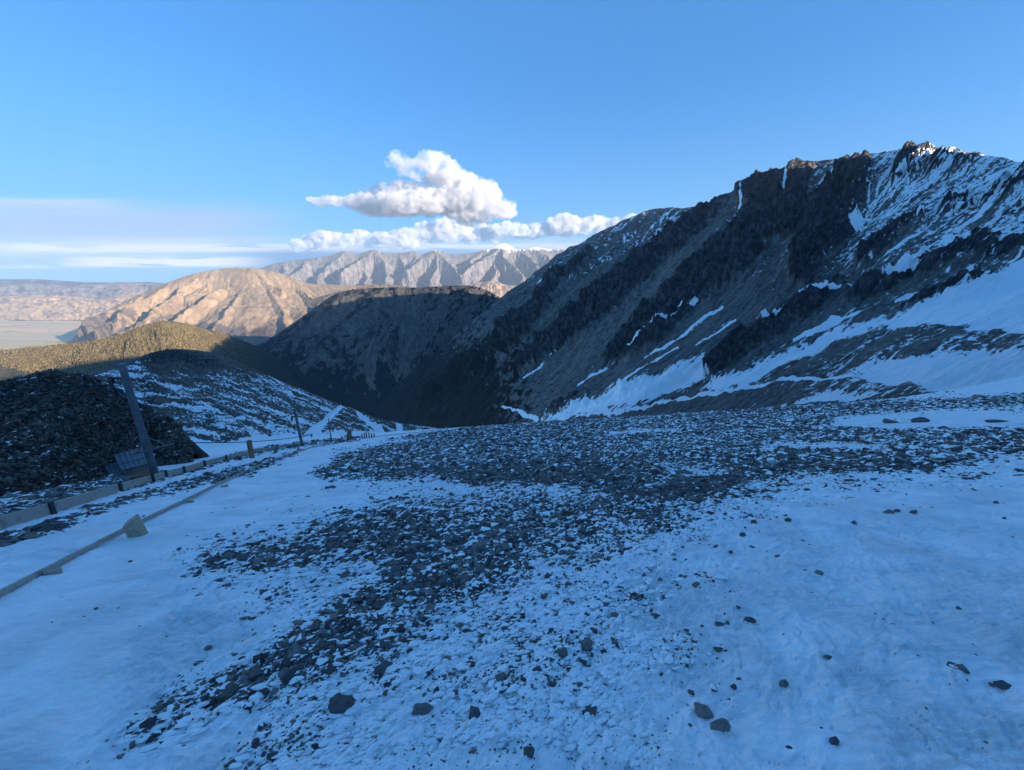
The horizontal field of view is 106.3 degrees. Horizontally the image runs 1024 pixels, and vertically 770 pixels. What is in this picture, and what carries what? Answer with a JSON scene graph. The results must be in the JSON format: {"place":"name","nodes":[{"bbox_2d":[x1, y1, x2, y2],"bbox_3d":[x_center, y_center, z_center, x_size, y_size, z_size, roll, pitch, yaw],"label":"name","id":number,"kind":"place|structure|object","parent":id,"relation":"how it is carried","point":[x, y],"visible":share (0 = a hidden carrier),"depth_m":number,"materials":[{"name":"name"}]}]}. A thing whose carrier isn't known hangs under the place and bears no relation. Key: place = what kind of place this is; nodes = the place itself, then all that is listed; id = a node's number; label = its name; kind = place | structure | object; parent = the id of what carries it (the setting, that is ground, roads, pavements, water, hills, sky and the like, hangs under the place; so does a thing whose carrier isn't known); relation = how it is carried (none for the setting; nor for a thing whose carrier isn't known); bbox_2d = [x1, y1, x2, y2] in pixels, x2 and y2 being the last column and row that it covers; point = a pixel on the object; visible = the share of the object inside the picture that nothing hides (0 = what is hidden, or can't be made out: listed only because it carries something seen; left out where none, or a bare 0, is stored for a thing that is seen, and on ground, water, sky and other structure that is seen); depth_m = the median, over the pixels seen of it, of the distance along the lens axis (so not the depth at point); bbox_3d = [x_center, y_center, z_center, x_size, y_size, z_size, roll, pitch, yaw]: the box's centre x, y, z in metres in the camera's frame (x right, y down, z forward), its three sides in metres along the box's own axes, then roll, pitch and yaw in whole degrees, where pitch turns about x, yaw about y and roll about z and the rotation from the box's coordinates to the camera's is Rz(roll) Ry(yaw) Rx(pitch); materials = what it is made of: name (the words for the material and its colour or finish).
{"place":"outdoors","nodes":[
{"label":"outdoors","id":0,"kind":"place"},
{"bbox_2d":[0,320,81,349],"bbox_3d":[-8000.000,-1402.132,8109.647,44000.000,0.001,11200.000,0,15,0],"label":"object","id":1,"kind":"structure","parent":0,"point":[14,334],"depth_m":5774.27,"materials":[{"name":"soil"}]},
{"bbox_2d":[0,293,140,320],"bbox_3d":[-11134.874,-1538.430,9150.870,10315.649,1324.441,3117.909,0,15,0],"label":"hills","id":2,"kind":"structure","parent":0,"point":[40,307],"depth_m":7863.83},
{"bbox_2d":[0,282,162,298],"bbox_3d":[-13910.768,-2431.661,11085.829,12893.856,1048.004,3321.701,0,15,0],"label":"pale hills","id":3,"kind":"structure","parent":0,"point":[103,290],"depth_m":9946.72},
{"bbox_2d":[0,279,164,285],"bbox_3d":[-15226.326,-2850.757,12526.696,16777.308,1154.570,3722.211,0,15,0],"label":"blue hills","id":4,"kind":"structure","parent":0,"point":[26,281],"depth_m":11664.28,"materials":[{"name":"stone"}]},
{"bbox_2d":[0,321,304,389],"bbox_3d":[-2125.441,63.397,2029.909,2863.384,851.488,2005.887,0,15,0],"label":"forest ridge","id":5,"kind":"structure","parent":0,"point":[8,372],"depth_m":1487.24,"materials":[{"name":"green plant"}]},
{"bbox_2d":[0,320,308,391],"bbox_3d":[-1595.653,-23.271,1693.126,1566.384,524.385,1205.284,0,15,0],"label":"forest","id":6,"kind":"object","parent":5,"relation":"on","point":[24,359],"visible":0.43,"depth_m":1551.67,"materials":[{"name":"green plant"}]},
{"bbox_2d":[67,268,350,344],"bbox_3d":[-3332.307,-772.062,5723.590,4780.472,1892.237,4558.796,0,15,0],"label":"brown mountain","id":7,"kind":"structure","parent":0,"point":[253,306],"depth_m":5071.40,"materials":[{"name":"brown stone"}]},
{"bbox_2d":[81,349,437,450],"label":"spur","id":8,"kind":"structure","parent":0,"point":[201,396],"depth_m":84.61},
{"bbox_2d":[307,285,415,312],"bbox_3d":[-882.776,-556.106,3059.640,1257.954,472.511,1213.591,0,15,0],"label":"hill","id":9,"kind":"structure","parent":0,"point":[313,303],"depth_m":2819.33,"materials":[{"name":"brown stone"}]},
{"bbox_2d":[255,285,500,415],"bbox_3d":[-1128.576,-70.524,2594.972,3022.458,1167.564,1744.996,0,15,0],"label":"ridge","id":10,"kind":"structure","parent":0,"point":[362,350],"depth_m":2134.18,"materials":[{"name":"grey stone"}]},
{"bbox_2d":[259,243,564,287],"bbox_3d":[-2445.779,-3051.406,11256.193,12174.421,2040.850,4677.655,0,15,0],"label":"snowy range","id":11,"kind":"structure","parent":0,"point":[505,264],"depth_m":10560.23,"materials":[{"name":"white snow"}]},
{"bbox_2d":[467,281,516,296],"bbox_3d":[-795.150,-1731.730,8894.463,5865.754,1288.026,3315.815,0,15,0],"label":"foothills","id":12,"kind":"structure","parent":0,"point":[497,289],"depth_m":7771.97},
{"bbox_2d":[0,375,1023,769],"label":"ground","id":13,"kind":"structure","parent":0,"point":[76,673],"depth_m":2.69,"materials":[{"name":"white snow"}]},
{"bbox_2d":[0,371,209,495],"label":"rock outcrop","id":14,"kind":"object","parent":13,"relation":"on","point":[99,392],"visible":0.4,"depth_m":16.52,"materials":[{"name":"grey stone"}]},
{"bbox_2d":[0,368,195,472],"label":"boulders","id":15,"kind":"object","parent":14,"relation":"on","point":[47,460],"visible":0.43,"depth_m":15.25,"materials":[{"name":"grey stone"}]},
{"bbox_2d":[0,369,206,496],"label":"rubble","id":16,"kind":"object","parent":14,"relation":"on","point":[83,471],"visible":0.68,"depth_m":15.21,"materials":[{"name":"grey stone"}]},
{"bbox_2d":[105,447,149,476],"bbox_3d":[-15.725,3.447,15.822,3.100,1.218,1.500,13,20,41],"label":"solar panel","id":17,"kind":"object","parent":13,"relation":"on","point":[126,463],"depth_m":15.43,"materials":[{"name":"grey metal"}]},
{"bbox_2d":[123,514,147,537],"bbox_3d":[-5.824,2.345,5.998,0.250,0.660,0.174,-7,16,-25],"label":"block post","id":18,"kind":"object","parent":13,"relation":"on","point":[133,526],"visible":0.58,"depth_m":5.89,"materials":[{"name":"grey concrete"}]},
{"bbox_2d":[129,472,150,478],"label":"timber block","id":19,"kind":"structure","parent":13,"relation":"on","point":[135,476],"depth_m":13.39,"materials":[{"name":"brown wood"}]},
{"bbox_2d":[107,363,182,473],"bbox_3d":[-12.314,1.480,13.105,1.740,4.520,0.499,0,15,0],"label":"tow pole","id":20,"kind":"object","parent":13,"relation":"on","point":[146,444],"visible":0.98,"depth_m":13.02,"materials":[{"name":"metal"}]},
{"bbox_2d":[204,645,212,650],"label":"stone","id":21,"kind":"object","parent":13,"relation":"on","point":[207,647],"visible":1,"depth_m":2.65,"materials":[{"name":"grey stone"}]},
{"bbox_2d":[0,428,447,596],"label":"timber rail","id":22,"kind":"object","parent":13,"relation":"on","point":[52,569],"visible":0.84,"depth_m":5.35,"materials":[{"name":"wood"}]},
{"bbox_2d":[246,440,254,457],"bbox_3d":[-13.887,3.518,20.398,0.188,1.206,0.235,0,15,0],"label":"wooden post","id":23,"kind":"object","parent":13,"relation":"on","point":[250,449],"visible":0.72,"depth_m":20.33,"materials":[{"name":"brown wood"}]},
{"bbox_2d":[291,408,312,445],"bbox_3d":[-15.456,3.288,28.309,1.425,3.336,0.500,0,15,0],"label":"tow pole","id":24,"kind":"object","parent":13,"relation":"on","point":[300,443],"visible":0.92,"depth_m":28.20,"materials":[{"name":"metal"}]},
{"bbox_2d":[182,434,310,442],"bbox_3d":[-13.117,2.822,20.863,0.028,5.491,14.692,-4,15,-13],"label":"tow rope","id":25,"kind":"object","parent":24,"relation":"attached to","point":[236,442],"visible":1,"depth_m":16.47,"materials":[{"name":"grey"}]},
{"bbox_2d":[328,418,331,441],"bbox_3d":[-14.943,3.846,31.550,0.132,2.314,0.132,-6,16,-22],"label":"marker pole","id":26,"kind":"object","parent":13,"relation":"on","point":[330,431],"visible":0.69,"depth_m":31.54,"materials":[{"name":"metal"}]},
{"bbox_2d":[328,694,355,713],"bbox_3d":[-0.902,1.687,2.028,0.144,0.068,0.094,0,15,0],"label":"rock","id":27,"kind":"object","parent":13,"relation":"on","point":[339,703],"visible":0.99,"depth_m":2.01,"materials":[{"name":"grey stone"}]},
{"bbox_2d":[347,429,352,439],"bbox_3d":[-13.904,4.420,32.912,0.322,1.193,0.344,0,15,0],"label":"wooden post","id":28,"kind":"object","parent":13,"relation":"on","point":[349,433],"visible":0.76,"depth_m":32.79,"materials":[{"name":"brown wood"}]},
{"bbox_2d":[373,660,392,677],"bbox_3d":[-0.778,1.727,2.341,0.080,0.077,0.115,12,19,38],"label":"rock","id":29,"kind":"object","parent":13,"relation":"on","point":[382,666],"visible":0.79,"depth_m":2.31,"materials":[{"name":"grey stone"}]},
{"bbox_2d":[412,702,432,715],"bbox_3d":[-0.455,1.644,1.947,0.106,0.038,0.056,0,15,0],"label":"rock","id":30,"kind":"object","parent":13,"relation":"on","point":[425,708],"visible":1,"depth_m":1.94,"materials":[{"name":"grey stone"}]},
{"bbox_2d":[424,603,434,612],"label":"rock","id":31,"kind":"object","parent":13,"relation":"on","point":[431,606],"visible":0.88,"depth_m":2.99,"materials":[{"name":"grey stone"}]},
{"bbox_2d":[469,698,480,719],"bbox_3d":[-0.185,1.649,1.946,0.061,0.053,0.094,0,15,0],"label":"rock","id":32,"kind":"object","parent":13,"relation":"on","point":[474,711],"visible":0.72,"depth_m":1.92,"materials":[{"name":"grey stone"}]},
{"bbox_2d":[495,672,507,681],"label":"rock","id":33,"kind":"object","parent":13,"relation":"on","point":[501,676],"visible":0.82,"depth_m":2.13,"materials":[{"name":"grey stone"}]},
{"bbox_2d":[0,388,1023,769],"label":"scree","id":34,"kind":"structure","parent":13,"relation":"on","point":[698,488],"depth_m":6.37,"materials":[{"name":"stone"}]},
{"bbox_2d":[0,444,293,529],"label":"timber kerb","id":35,"kind":"structure","parent":34,"relation":"on","point":[28,514],"depth_m":9.54,"materials":[{"name":"wood"}]},
{"bbox_2d":[393,598,405,606],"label":"rock","id":36,"kind":"object","parent":34,"relation":"on","point":[398,602],"visible":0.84,"depth_m":3.07,"materials":[{"name":"grey stone"}]},
{"bbox_2d":[0,401,1023,769],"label":"pebbles","id":37,"kind":"object","parent":13,"relation":"on","point":[522,569],"visible":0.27,"depth_m":4.46,"materials":[{"name":"stone"}]},
{"bbox_2d":[523,746,534,757],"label":"rock","id":38,"kind":"object","parent":13,"relation":"on","point":[528,751],"visible":0.95,"depth_m":1.66,"materials":[{"name":"grey stone"}]},
{"bbox_2d":[557,647,569,657],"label":"rock","id":39,"kind":"object","parent":13,"relation":"on","point":[562,651],"visible":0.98,"depth_m":2.34,"materials":[{"name":"grey stone"}]},
{"bbox_2d":[566,550,578,554],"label":"rock","id":40,"kind":"object","parent":13,"relation":"on","point":[571,552],"visible":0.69,"depth_m":4.07,"materials":[{"name":"grey stone"}]},
{"bbox_2d":[581,637,592,651],"bbox_3d":[0.469,1.640,2.426,0.081,0.096,0.047,-9,17,-31],"label":"rock","id":41,"kind":"object","parent":13,"relation":"on","point":[586,644],"visible":0.99,"depth_m":2.41,"materials":[{"name":"grey stone"}]},
{"bbox_2d":[582,704,596,715],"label":"rock","id":42,"kind":"object","parent":13,"relation":"on","point":[591,710],"visible":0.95,"depth_m":1.94,"materials":[{"name":"grey stone"}]},
{"bbox_2d":[591,554,602,559],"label":"rock","id":43,"kind":"object","parent":13,"relation":"on","point":[596,557],"visible":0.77,"depth_m":3.86,"materials":[{"name":"grey stone"}]},
{"bbox_2d":[610,612,618,616],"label":"rock","id":44,"kind":"object","parent":13,"relation":"on","point":[613,614],"visible":0.77,"depth_m":2.77,"materials":[{"name":"grey stone"}]},
{"bbox_2d":[673,469,692,473],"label":"rock","id":45,"kind":"object","parent":13,"relation":"on","point":[682,471],"visible":0.44,"depth_m":8.26,"materials":[{"name":"grey stone"}]},
{"bbox_2d":[692,582,699,587],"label":"stone","id":46,"kind":"object","parent":13,"relation":"on","point":[695,584],"visible":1,"depth_m":3.06,"materials":[{"name":"grey stone"}]},
{"bbox_2d":[693,702,713,718],"bbox_3d":[0.943,1.607,1.893,0.089,0.048,0.074,0,15,0],"label":"rock","id":47,"kind":"object","parent":13,"relation":"on","point":[703,711],"visible":0.99,"depth_m":1.88,"materials":[{"name":"grey stone"}]},
{"bbox_2d":[715,621,724,625],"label":"stone","id":48,"kind":"object","parent":13,"relation":"on","point":[719,623],"visible":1,"depth_m":2.58,"materials":[{"name":"grey stone"}]},
{"bbox_2d":[710,718,730,731],"bbox_3d":[0.978,1.591,1.802,0.098,0.096,0.053,0,15,0],"label":"rock","id":49,"kind":"object","parent":13,"relation":"on","point":[722,724],"visible":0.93,"depth_m":1.79,"materials":[{"name":"grey stone"}]},
{"bbox_2d":[743,617,758,623],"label":"rock","id":50,"kind":"object","parent":13,"relation":"on","point":[751,619],"visible":0.95,"depth_m":2.55,"materials":[{"name":"grey stone"}]},
{"bbox_2d":[779,679,788,687],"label":"rock","id":51,"kind":"object","parent":13,"relation":"on","point":[784,683],"visible":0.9,"depth_m":2.04,"materials":[{"name":"grey stone"}]},
{"bbox_2d":[814,570,823,574],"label":"stone","id":52,"kind":"object","parent":13,"relation":"on","point":[819,572],"visible":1,"depth_m":3.24,"materials":[{"name":"grey stone"}]},
{"bbox_2d":[823,655,831,659],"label":"stone","id":53,"kind":"object","parent":13,"relation":"on","point":[828,657],"visible":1,"depth_m":2.18,"materials":[{"name":"grey stone"}]},
{"bbox_2d":[829,736,839,744],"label":"rock","id":54,"kind":"object","parent":13,"relation":"on","point":[834,740],"visible":1,"depth_m":1.68,"materials":[{"name":"grey stone"}]},
{"bbox_2d":[883,509,894,513],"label":"stone","id":55,"kind":"object","parent":13,"relation":"on","point":[888,511],"visible":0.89,"depth_m":4.71,"materials":[{"name":"grey stone"}]},
{"bbox_2d":[882,418,898,422],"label":"rock","id":56,"kind":"object","parent":13,"relation":"on","point":[885,420],"visible":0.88,"depth_m":17.48,"materials":[{"name":"grey stone"}]},
{"bbox_2d":[906,417,929,422],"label":"rock","id":57,"kind":"object","parent":13,"relation":"on","point":[919,420],"visible":0.79,"depth_m":17.00,"materials":[{"name":"grey stone"}]},
{"bbox_2d":[972,395,985,397],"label":"rock","id":58,"kind":"object","parent":13,"relation":"on","point":[978,396],"visible":0.68,"depth_m":33.37,"materials":[{"name":"grey stone"}]},
{"bbox_2d":[984,419,1007,422],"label":"rock","id":59,"kind":"object","parent":13,"relation":"on","point":[994,421],"visible":0.56,"depth_m":15.09,"materials":[{"name":"grey stone"}]},
{"bbox_2d":[993,680,1011,689],"bbox_3d":[2.432,1.490,1.901,0.072,0.033,0.048,0,15,0],"label":"rock","id":60,"kind":"object","parent":13,"relation":"on","point":[1002,684],"visible":1,"depth_m":1.90,"materials":[{"name":"grey stone"}]},
{"bbox_2d":[0,0,1023,282],"label":"sky","id":61,"kind":"structure","parent":0,"point":[157,141],"materials":[{"name":"blue"}]},
{"bbox_2d":[372,140,1023,428],"bbox_3d":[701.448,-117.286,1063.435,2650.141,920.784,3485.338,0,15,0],"label":"mountain","id":62,"kind":"structure","parent":0,"point":[865,275],"depth_m":469.11,"materials":[{"name":"grey stone"}]}
]}

